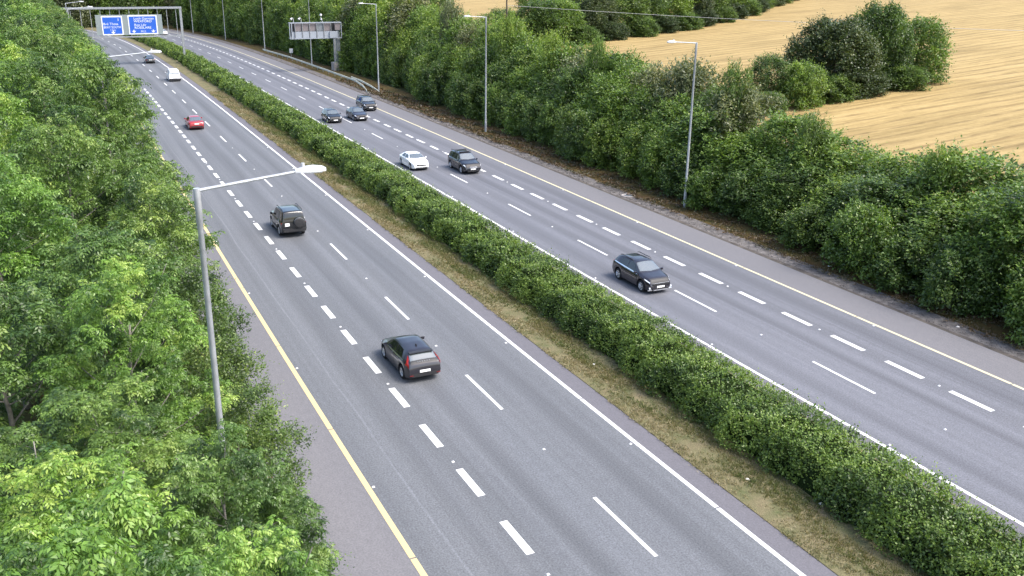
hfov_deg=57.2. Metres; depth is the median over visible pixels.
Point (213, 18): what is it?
shrub
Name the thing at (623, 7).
hedgerow tree
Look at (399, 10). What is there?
broadleaf tree
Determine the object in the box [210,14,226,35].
shrub
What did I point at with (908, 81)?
field shrub
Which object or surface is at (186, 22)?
shrub
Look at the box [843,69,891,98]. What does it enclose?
field shrub
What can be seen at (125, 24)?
sign gantry
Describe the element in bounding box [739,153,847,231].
bushy tree
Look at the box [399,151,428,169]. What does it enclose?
coupe
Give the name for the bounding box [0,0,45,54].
ash tree
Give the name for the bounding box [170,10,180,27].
shrub
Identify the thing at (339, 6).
broadleaf tree
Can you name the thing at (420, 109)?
fallen leaves
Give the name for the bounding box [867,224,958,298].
shrub
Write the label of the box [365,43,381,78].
shrub
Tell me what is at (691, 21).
hedgerow bush
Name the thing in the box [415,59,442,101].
shrub
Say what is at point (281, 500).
ash tree
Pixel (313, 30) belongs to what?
variable message sign
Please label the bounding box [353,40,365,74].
shrub
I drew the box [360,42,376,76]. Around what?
shrub
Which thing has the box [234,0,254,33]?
bushy tree
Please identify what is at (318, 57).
shrub
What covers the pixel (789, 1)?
hedgerow bush
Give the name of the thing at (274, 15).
bushy tree
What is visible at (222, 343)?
leaved tree
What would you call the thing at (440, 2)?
broadleaf tree
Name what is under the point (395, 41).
bushy tree
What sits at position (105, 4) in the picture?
broadleaf tree
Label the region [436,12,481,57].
broadleaf tree
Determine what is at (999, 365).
hard shoulder
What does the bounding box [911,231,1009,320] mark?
shrub
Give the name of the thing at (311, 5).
broadleaf tree
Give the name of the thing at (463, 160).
suv
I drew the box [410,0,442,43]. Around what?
broadleaf tree
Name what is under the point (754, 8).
hedgerow bush
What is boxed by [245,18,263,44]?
shrub
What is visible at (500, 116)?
shrub
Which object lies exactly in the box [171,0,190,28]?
bushy tree
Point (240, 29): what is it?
shrub
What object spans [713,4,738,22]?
hedgerow bush
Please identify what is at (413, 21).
broadleaf tree
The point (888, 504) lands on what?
hedge
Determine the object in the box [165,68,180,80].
van
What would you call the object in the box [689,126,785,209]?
bushy tree
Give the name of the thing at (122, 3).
broadleaf tree
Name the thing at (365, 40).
bushy tree
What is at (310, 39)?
street lamp
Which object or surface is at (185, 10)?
bushy tree
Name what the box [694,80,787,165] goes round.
broadleaf tree
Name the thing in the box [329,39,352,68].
shrub
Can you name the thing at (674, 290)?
lane marking
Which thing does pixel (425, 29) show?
bushy tree
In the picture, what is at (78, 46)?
ash tree
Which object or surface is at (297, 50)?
shrub
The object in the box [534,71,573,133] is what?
bushy tree
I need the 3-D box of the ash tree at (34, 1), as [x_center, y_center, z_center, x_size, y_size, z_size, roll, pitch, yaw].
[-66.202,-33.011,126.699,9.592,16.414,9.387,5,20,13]
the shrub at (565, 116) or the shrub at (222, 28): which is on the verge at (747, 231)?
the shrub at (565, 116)
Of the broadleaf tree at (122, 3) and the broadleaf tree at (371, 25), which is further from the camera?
the broadleaf tree at (122, 3)
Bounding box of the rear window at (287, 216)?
[284,212,302,219]
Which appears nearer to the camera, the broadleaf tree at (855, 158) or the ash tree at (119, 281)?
the ash tree at (119, 281)
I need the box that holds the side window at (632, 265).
[628,261,635,270]
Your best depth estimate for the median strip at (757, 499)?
38.70 m
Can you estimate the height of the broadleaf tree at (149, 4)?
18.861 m
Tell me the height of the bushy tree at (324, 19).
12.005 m
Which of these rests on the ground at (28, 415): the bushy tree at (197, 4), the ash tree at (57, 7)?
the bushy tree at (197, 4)
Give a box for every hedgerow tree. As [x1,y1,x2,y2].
[476,4,522,25]
[511,0,567,46]
[535,0,589,43]
[571,0,621,39]
[613,0,655,36]
[626,0,671,28]
[648,0,697,25]
[673,0,715,25]
[698,0,728,20]
[724,0,741,5]
[735,0,756,5]
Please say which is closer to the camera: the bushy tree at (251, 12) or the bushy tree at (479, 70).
the bushy tree at (479, 70)
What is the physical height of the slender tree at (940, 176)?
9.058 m
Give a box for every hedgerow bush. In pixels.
[532,26,567,45]
[565,23,603,44]
[595,20,630,40]
[627,16,661,36]
[650,14,682,33]
[672,11,706,30]
[694,8,718,26]
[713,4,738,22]
[723,2,750,18]
[737,0,764,15]
[755,0,771,12]
[766,0,776,7]
[772,0,785,6]
[782,0,794,3]
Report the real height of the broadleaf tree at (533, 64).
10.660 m
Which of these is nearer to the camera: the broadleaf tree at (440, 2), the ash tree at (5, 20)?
the ash tree at (5, 20)
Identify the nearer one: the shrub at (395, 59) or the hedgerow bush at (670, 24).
the shrub at (395, 59)
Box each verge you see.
[39,129,300,567]
[163,25,1021,345]
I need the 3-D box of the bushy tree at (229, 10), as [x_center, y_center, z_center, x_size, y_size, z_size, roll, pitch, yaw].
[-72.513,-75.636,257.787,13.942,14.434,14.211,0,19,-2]
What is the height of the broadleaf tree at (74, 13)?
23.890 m
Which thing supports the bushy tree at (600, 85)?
on the ground at (28, 415)
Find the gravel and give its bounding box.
[348,87,1022,356]
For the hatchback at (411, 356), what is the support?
on the road at (447, 521)
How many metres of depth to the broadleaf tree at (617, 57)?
97.06 m
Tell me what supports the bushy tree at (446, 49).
on the ground at (28, 415)
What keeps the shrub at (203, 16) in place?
on the verge at (747, 231)
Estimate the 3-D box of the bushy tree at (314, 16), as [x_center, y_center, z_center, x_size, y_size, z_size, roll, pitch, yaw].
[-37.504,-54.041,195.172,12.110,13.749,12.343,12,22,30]
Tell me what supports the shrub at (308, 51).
on the verge at (747, 231)
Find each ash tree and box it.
[0,0,45,40]
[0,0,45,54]
[0,0,60,127]
[0,2,44,153]
[0,11,83,166]
[0,33,68,182]
[0,51,109,243]
[0,63,68,294]
[0,101,144,350]
[0,153,94,408]
[0,279,121,540]
[0,371,218,575]
[0,441,218,575]
[0,471,207,575]
[4,220,196,447]
[30,255,239,527]
[34,0,64,13]
[38,23,105,89]
[40,9,85,44]
[41,1,85,31]
[46,45,177,254]
[48,56,149,191]
[49,18,105,63]
[52,35,124,156]
[74,76,168,235]
[90,143,201,324]
[100,166,236,370]
[144,418,341,575]
[162,454,307,575]
[193,514,326,575]
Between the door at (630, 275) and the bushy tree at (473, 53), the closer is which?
the door at (630, 275)
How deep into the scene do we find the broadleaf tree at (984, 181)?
58.72 m
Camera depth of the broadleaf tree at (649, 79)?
88.91 m
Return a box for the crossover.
[612,251,671,291]
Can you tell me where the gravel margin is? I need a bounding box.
[163,28,1023,359]
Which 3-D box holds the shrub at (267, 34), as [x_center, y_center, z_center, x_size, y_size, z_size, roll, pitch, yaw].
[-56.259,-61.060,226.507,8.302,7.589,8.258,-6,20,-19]
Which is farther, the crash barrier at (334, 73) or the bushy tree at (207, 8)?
the bushy tree at (207, 8)
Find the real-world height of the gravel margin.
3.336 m
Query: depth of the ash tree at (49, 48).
72.67 m
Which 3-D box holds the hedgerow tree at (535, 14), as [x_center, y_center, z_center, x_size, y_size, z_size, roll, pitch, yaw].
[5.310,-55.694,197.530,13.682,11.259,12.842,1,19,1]
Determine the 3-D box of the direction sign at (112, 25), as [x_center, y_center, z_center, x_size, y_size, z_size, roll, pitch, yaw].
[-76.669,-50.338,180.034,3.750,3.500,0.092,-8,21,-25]
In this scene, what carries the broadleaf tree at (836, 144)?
on the ground at (28, 415)
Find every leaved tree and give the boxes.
[135,255,255,427]
[150,322,284,488]
[177,372,318,548]
[245,509,354,575]
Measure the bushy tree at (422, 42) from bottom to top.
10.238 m
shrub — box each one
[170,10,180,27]
[179,11,190,28]
[188,12,194,27]
[192,10,203,30]
[198,12,206,31]
[200,17,211,33]
[209,12,221,34]
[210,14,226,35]
[219,15,228,34]
[222,12,237,38]
[230,18,240,38]
[234,19,245,39]
[241,17,257,43]
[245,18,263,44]
[256,21,267,44]
[261,19,281,48]
[269,22,283,49]
[277,21,288,51]
[282,29,297,54]
[294,42,305,55]
[295,39,307,57]
[301,37,321,60]
[312,39,330,63]
[320,38,333,65]
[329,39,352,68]
[336,40,354,72]
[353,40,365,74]
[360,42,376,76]
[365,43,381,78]
[376,43,387,81]
[378,43,392,83]
[386,45,411,87]
[400,56,409,86]
[401,49,421,93]
[406,52,427,91]
[406,53,438,99]
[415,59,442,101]
[426,56,450,106]
[442,69,474,110]
[447,70,482,116]
[460,77,490,120]
[480,78,507,125]
[492,83,524,127]
[501,88,536,136]
[516,93,555,141]
[530,97,569,148]
[549,101,590,155]
[557,106,603,163]
[576,113,632,171]
[613,117,669,178]
[636,127,688,190]
[658,142,713,202]
[679,160,744,213]
[710,163,779,224]
[740,187,806,236]
[759,90,790,114]
[771,197,849,256]
[809,72,863,103]
[817,196,905,283]
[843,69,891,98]
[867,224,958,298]
[882,63,934,91]
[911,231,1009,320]
[986,254,1023,347]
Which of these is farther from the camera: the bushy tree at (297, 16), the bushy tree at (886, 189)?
the bushy tree at (297, 16)
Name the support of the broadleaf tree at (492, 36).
on the ground at (28, 415)
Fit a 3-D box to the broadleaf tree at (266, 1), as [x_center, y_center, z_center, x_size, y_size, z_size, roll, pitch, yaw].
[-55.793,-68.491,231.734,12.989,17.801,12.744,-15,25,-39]
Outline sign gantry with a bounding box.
[61,7,185,54]
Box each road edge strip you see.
[80,28,837,575]
[95,25,1023,542]
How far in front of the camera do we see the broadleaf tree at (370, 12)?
167.54 m
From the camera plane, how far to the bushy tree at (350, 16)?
175.11 m
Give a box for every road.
[81,29,799,575]
[154,32,1023,522]
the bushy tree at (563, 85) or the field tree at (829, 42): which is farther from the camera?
the field tree at (829, 42)
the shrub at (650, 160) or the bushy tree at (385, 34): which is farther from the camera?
the bushy tree at (385, 34)
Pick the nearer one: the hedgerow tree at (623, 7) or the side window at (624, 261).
the side window at (624, 261)
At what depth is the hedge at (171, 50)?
212.96 m
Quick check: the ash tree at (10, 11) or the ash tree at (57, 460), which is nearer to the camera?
the ash tree at (57, 460)
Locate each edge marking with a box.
[88,30,805,575]
[141,123,427,575]
[167,31,1023,389]
[228,71,1023,525]
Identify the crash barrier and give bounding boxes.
[263,49,366,91]
[351,76,379,91]
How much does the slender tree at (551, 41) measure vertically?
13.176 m
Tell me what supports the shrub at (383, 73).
on the ground at (28, 415)
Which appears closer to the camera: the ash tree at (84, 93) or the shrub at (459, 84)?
the ash tree at (84, 93)
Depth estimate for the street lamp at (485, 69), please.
107.87 m
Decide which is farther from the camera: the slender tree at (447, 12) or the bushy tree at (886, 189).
the slender tree at (447, 12)
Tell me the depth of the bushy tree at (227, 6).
261.99 m
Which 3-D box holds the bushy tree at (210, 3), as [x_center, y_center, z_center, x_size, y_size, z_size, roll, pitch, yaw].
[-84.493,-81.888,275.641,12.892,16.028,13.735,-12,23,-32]
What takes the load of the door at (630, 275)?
in the crossover
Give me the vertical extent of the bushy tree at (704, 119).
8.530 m
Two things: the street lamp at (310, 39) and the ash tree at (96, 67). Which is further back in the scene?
the street lamp at (310, 39)
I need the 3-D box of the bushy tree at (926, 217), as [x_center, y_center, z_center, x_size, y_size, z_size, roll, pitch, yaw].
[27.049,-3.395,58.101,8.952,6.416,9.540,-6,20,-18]
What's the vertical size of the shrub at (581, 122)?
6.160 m
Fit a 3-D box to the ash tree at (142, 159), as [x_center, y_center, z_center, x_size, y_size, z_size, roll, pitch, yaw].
[-19.017,-2.623,48.620,5.739,9.978,5.778,3,19,6]
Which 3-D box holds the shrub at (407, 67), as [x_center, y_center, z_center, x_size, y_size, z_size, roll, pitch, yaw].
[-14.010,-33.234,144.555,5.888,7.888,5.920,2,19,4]
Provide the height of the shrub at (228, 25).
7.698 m
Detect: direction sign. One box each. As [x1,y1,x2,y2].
[101,16,123,34]
[127,15,157,33]
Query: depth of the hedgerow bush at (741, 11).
243.90 m
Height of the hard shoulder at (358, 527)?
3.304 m
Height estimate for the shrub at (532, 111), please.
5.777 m
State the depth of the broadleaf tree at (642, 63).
94.72 m
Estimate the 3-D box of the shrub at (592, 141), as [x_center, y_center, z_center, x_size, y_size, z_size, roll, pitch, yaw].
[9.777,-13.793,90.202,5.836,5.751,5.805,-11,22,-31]
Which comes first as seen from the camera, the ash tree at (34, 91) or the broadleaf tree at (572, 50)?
the ash tree at (34, 91)
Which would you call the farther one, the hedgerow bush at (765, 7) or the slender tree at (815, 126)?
the hedgerow bush at (765, 7)
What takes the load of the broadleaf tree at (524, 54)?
on the ground at (28, 415)
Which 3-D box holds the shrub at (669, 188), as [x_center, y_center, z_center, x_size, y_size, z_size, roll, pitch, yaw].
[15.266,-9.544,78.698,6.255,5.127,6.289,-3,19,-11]
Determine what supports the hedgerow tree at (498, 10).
on the ground at (28, 415)
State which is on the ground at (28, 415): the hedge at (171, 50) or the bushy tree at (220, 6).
the bushy tree at (220, 6)
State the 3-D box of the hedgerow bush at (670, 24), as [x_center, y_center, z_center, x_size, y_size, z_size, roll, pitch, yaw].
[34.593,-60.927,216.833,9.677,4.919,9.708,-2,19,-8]
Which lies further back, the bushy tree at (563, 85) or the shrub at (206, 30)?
the shrub at (206, 30)
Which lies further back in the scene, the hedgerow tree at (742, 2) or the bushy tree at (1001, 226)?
the hedgerow tree at (742, 2)
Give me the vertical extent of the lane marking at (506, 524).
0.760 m
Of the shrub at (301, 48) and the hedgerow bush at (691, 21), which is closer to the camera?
the shrub at (301, 48)
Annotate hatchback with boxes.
[321,108,341,122]
[381,335,440,378]
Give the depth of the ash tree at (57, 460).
17.77 m
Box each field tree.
[745,48,790,95]
[771,57,831,110]
[780,8,886,99]
[844,0,919,89]
[884,12,958,84]
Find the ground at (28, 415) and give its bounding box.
[0,21,1007,574]
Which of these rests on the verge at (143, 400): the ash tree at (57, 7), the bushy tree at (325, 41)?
the ash tree at (57, 7)
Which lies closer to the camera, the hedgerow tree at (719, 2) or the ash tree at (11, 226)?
the ash tree at (11, 226)
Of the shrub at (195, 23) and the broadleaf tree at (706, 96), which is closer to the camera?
the broadleaf tree at (706, 96)
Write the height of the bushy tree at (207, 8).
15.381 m
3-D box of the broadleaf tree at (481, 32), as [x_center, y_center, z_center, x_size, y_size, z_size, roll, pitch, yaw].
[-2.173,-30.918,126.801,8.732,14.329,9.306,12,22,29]
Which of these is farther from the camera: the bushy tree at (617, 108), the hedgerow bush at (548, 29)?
the hedgerow bush at (548, 29)
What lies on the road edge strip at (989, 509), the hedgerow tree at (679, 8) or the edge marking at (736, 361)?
the edge marking at (736, 361)
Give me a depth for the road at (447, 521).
41.13 m
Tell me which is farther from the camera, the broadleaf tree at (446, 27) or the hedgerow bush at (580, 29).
the hedgerow bush at (580, 29)
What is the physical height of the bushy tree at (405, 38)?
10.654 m
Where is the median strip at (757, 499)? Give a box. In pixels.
[79,25,1020,575]
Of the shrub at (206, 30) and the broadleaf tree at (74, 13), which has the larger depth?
the broadleaf tree at (74, 13)
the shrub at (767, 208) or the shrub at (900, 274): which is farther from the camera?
the shrub at (767, 208)
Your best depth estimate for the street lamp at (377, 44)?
143.23 m
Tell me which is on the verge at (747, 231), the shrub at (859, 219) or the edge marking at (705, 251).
the shrub at (859, 219)
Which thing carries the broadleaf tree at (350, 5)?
on the ground at (28, 415)
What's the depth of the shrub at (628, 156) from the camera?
85.24 m
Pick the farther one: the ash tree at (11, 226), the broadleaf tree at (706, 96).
the broadleaf tree at (706, 96)
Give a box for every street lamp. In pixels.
[97,49,161,173]
[193,163,325,448]
[261,0,264,48]
[308,0,312,63]
[358,3,379,89]
[464,14,486,131]
[667,39,697,207]
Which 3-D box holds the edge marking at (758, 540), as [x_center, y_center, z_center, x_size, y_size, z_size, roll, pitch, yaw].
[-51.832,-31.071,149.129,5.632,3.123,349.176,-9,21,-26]
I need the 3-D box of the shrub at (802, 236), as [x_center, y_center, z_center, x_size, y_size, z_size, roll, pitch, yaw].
[21.508,-4.190,64.876,5.735,3.815,5.705,-11,23,-31]
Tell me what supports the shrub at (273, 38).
on the ground at (28, 415)
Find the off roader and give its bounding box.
[270,203,306,235]
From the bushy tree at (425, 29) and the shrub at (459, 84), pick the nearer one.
the shrub at (459, 84)
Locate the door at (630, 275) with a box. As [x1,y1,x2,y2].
[626,269,636,282]
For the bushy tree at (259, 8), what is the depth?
232.78 m
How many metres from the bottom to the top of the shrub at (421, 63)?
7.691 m
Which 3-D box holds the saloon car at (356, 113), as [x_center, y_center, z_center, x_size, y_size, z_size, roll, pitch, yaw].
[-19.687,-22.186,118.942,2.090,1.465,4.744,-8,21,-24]
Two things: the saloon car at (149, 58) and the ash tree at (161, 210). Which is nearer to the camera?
the ash tree at (161, 210)
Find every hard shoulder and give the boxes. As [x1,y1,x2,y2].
[135,127,420,575]
[163,29,1023,387]
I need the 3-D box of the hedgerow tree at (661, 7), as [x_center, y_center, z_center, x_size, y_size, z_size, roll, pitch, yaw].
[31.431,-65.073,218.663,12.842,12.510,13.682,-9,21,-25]
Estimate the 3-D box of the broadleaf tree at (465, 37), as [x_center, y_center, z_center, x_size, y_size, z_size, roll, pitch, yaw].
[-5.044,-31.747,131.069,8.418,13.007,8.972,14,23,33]
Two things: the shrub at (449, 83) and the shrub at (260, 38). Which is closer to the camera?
the shrub at (449, 83)
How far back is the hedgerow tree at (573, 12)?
197.84 m
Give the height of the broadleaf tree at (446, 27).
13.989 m
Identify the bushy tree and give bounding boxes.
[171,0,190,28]
[178,0,194,28]
[191,0,205,30]
[200,0,216,27]
[203,0,224,32]
[214,0,227,33]
[224,0,232,17]
[225,0,237,22]
[228,0,252,38]
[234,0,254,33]
[242,0,258,38]
[253,0,268,36]
[264,0,275,36]
[264,0,288,45]
[273,0,296,50]
[282,0,303,53]
[290,3,308,49]
[294,0,324,58]
[299,0,336,47]
[315,7,338,59]
[317,6,349,61]
[341,1,365,50]
[344,10,374,71]
[355,11,378,74]
[366,21,386,77]
[378,22,406,61]
[381,20,406,63]
[391,25,417,83]
[402,23,431,67]
[405,30,436,59]
[412,39,436,65]
[426,38,452,67]
[436,40,467,106]
[438,43,477,106]
[455,41,492,104]
[465,41,505,109]
[476,46,529,119]
[498,64,536,128]
[516,68,563,136]
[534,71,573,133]
[543,58,592,132]
[563,64,637,158]
[584,81,652,165]
[612,82,669,172]
[634,84,709,174]
[647,98,760,191]
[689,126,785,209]
[714,145,814,221]
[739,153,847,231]
[793,164,892,246]
[816,168,935,256]
[889,184,1023,287]
[928,177,1023,317]
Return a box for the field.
[437,0,1023,191]
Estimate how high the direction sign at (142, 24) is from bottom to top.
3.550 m
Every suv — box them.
[356,94,376,110]
[448,148,480,172]
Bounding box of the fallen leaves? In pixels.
[335,78,1023,349]
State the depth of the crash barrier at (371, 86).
152.45 m
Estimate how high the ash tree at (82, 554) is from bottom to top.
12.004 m
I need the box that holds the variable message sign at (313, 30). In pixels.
[288,14,345,70]
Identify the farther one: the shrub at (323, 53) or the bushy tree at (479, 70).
the shrub at (323, 53)
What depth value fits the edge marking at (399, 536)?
38.85 m
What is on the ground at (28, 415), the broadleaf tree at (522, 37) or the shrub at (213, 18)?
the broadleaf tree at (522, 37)
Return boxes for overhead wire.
[507,5,1023,30]
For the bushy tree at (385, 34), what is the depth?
157.84 m
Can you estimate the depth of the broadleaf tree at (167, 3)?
319.27 m
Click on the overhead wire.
(740, 19)
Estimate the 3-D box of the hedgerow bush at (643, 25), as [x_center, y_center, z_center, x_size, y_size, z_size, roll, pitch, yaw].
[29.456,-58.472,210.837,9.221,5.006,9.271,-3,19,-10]
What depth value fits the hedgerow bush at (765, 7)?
261.02 m
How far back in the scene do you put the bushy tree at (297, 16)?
205.78 m
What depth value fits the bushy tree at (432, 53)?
133.93 m
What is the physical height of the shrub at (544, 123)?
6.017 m
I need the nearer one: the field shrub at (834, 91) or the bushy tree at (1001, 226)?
the bushy tree at (1001, 226)
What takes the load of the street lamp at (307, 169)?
on the verge at (143, 400)
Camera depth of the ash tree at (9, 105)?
49.38 m
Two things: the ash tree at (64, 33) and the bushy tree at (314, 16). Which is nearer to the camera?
the ash tree at (64, 33)
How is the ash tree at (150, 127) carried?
on the verge at (143, 400)
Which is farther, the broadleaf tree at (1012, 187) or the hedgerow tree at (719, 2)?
the hedgerow tree at (719, 2)
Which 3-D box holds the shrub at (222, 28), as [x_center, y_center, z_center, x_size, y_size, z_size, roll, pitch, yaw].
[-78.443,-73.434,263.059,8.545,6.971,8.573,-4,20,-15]
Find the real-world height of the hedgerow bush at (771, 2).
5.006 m
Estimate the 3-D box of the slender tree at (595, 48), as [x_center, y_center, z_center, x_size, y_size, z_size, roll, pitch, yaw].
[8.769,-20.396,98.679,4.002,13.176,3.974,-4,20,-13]
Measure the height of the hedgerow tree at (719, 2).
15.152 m
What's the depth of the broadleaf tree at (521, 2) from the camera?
232.44 m
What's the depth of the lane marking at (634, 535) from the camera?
41.48 m
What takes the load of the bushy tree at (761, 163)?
on the ground at (28, 415)
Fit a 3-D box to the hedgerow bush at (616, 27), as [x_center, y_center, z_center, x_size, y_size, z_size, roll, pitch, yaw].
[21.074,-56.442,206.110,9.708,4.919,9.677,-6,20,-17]
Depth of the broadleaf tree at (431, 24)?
144.82 m
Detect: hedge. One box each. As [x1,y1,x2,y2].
[124,34,192,59]
[176,50,1023,575]
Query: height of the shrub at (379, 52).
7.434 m
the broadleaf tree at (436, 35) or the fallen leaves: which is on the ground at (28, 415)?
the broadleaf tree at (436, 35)
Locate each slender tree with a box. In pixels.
[435,0,464,45]
[490,8,523,82]
[536,26,569,90]
[582,32,612,108]
[672,59,703,134]
[716,57,756,133]
[785,107,835,187]
[900,138,973,236]
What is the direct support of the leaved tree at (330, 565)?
on the verge at (143, 400)
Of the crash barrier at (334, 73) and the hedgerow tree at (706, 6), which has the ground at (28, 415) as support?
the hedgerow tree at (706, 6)
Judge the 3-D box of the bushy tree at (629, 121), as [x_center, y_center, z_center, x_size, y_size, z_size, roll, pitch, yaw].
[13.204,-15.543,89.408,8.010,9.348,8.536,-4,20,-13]
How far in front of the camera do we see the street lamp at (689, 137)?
73.70 m
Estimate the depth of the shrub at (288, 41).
209.66 m
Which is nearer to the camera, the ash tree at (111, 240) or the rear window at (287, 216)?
the ash tree at (111, 240)
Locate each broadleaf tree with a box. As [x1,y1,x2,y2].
[53,0,97,27]
[77,0,117,26]
[97,0,147,14]
[121,0,167,24]
[150,0,176,25]
[247,0,269,22]
[263,0,274,21]
[303,0,325,21]
[316,0,341,46]
[330,0,354,52]
[335,0,367,50]
[351,0,388,44]
[357,0,385,50]
[363,0,394,76]
[368,0,420,71]
[376,0,443,69]
[394,0,459,16]
[400,1,443,44]
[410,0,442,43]
[419,10,462,48]
[429,22,446,49]
[431,3,478,58]
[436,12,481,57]
[443,18,488,61]
[461,6,504,70]
[477,14,533,74]
[498,25,548,82]
[501,39,541,85]
[512,0,561,27]
[512,47,568,94]
[535,33,592,95]
[544,49,608,103]
[574,44,645,107]
[601,54,668,119]
[618,60,684,131]
[640,48,723,125]
[687,78,760,149]
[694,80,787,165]
[729,108,843,186]
[768,126,872,200]
[795,136,906,228]
[858,146,948,216]
[879,134,1023,250]
[988,170,1023,280]
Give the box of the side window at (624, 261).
[620,258,629,265]
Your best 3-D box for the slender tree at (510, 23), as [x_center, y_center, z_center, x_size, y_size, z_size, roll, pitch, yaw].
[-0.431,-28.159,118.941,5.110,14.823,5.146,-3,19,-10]
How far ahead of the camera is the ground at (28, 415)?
41.59 m
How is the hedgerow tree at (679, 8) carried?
on the ground at (28, 415)
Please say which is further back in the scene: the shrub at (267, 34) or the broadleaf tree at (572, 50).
the shrub at (267, 34)
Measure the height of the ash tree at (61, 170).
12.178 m
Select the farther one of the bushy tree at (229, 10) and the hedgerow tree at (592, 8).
the bushy tree at (229, 10)
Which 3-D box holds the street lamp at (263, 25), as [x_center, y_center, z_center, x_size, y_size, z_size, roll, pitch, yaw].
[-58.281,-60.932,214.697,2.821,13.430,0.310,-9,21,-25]
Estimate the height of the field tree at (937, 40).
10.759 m
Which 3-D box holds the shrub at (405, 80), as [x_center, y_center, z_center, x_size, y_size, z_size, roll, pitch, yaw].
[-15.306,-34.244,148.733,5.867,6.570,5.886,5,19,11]
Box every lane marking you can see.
[108,41,657,556]
[144,89,534,554]
[172,39,874,393]
[179,37,1023,426]
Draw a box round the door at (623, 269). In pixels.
[620,264,626,277]
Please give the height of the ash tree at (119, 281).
10.582 m
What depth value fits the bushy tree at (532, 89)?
106.17 m
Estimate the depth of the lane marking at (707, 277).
55.67 m
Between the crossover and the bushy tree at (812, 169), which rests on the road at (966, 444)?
the crossover
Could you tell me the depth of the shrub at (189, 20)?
293.79 m
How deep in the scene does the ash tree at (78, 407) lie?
22.81 m
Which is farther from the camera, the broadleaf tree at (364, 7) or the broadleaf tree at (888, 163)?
the broadleaf tree at (364, 7)
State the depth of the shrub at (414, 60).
140.59 m
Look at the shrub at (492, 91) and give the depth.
113.24 m
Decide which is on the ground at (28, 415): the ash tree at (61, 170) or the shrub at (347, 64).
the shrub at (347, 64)
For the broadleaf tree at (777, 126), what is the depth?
73.27 m
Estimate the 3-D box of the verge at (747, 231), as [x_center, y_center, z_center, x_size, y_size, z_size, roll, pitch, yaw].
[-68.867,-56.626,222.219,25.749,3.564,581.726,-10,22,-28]
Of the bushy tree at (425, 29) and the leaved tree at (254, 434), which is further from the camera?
the bushy tree at (425, 29)
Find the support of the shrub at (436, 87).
on the verge at (747, 231)
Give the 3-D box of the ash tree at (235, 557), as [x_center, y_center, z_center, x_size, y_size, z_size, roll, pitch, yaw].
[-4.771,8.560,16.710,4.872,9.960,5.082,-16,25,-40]
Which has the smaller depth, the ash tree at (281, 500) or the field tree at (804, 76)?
the ash tree at (281, 500)
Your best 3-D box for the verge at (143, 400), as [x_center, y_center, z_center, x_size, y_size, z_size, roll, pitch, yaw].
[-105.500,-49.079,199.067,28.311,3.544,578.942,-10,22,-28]
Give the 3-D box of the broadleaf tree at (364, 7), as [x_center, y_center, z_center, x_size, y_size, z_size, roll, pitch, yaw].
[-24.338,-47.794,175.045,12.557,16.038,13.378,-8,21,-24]
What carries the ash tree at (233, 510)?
on the verge at (143, 400)
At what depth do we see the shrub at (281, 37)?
214.50 m
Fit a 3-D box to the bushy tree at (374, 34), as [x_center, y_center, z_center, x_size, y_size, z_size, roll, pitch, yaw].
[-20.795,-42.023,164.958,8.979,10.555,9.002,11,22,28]
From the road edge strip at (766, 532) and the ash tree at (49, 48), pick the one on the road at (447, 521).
the road edge strip at (766, 532)
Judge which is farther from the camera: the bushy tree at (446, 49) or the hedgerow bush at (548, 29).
the hedgerow bush at (548, 29)
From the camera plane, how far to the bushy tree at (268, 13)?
226.35 m
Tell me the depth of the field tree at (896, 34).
129.52 m
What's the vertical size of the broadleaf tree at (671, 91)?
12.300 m
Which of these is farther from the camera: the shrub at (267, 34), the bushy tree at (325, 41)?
the shrub at (267, 34)
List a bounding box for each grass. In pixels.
[209,91,906,575]
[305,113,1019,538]
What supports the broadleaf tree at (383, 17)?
on the ground at (28, 415)
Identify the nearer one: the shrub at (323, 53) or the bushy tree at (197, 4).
the shrub at (323, 53)
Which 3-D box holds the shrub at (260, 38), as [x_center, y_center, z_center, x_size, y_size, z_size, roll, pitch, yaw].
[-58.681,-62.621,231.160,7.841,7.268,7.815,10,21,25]
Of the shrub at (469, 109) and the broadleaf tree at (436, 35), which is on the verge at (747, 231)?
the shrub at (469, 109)
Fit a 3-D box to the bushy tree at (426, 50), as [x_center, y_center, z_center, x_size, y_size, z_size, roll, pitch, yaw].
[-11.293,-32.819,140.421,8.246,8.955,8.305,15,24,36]
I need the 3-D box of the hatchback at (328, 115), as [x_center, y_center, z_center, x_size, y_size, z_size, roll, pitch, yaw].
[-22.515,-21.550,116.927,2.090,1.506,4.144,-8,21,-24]
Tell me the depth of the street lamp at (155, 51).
58.49 m
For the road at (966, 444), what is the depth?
51.92 m
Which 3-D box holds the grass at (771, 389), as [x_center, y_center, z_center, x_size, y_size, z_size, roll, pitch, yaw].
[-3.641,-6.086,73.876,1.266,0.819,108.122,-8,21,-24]
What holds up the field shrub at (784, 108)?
on the field
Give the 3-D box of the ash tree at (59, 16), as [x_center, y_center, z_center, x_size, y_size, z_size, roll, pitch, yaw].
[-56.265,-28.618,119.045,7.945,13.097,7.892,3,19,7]
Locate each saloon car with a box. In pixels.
[143,55,154,62]
[184,115,203,128]
[346,107,367,120]
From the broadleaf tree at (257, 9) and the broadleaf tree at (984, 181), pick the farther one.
the broadleaf tree at (257, 9)
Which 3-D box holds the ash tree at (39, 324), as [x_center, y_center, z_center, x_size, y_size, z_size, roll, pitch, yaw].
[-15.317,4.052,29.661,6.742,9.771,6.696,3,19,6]
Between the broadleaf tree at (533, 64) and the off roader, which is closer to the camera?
the off roader

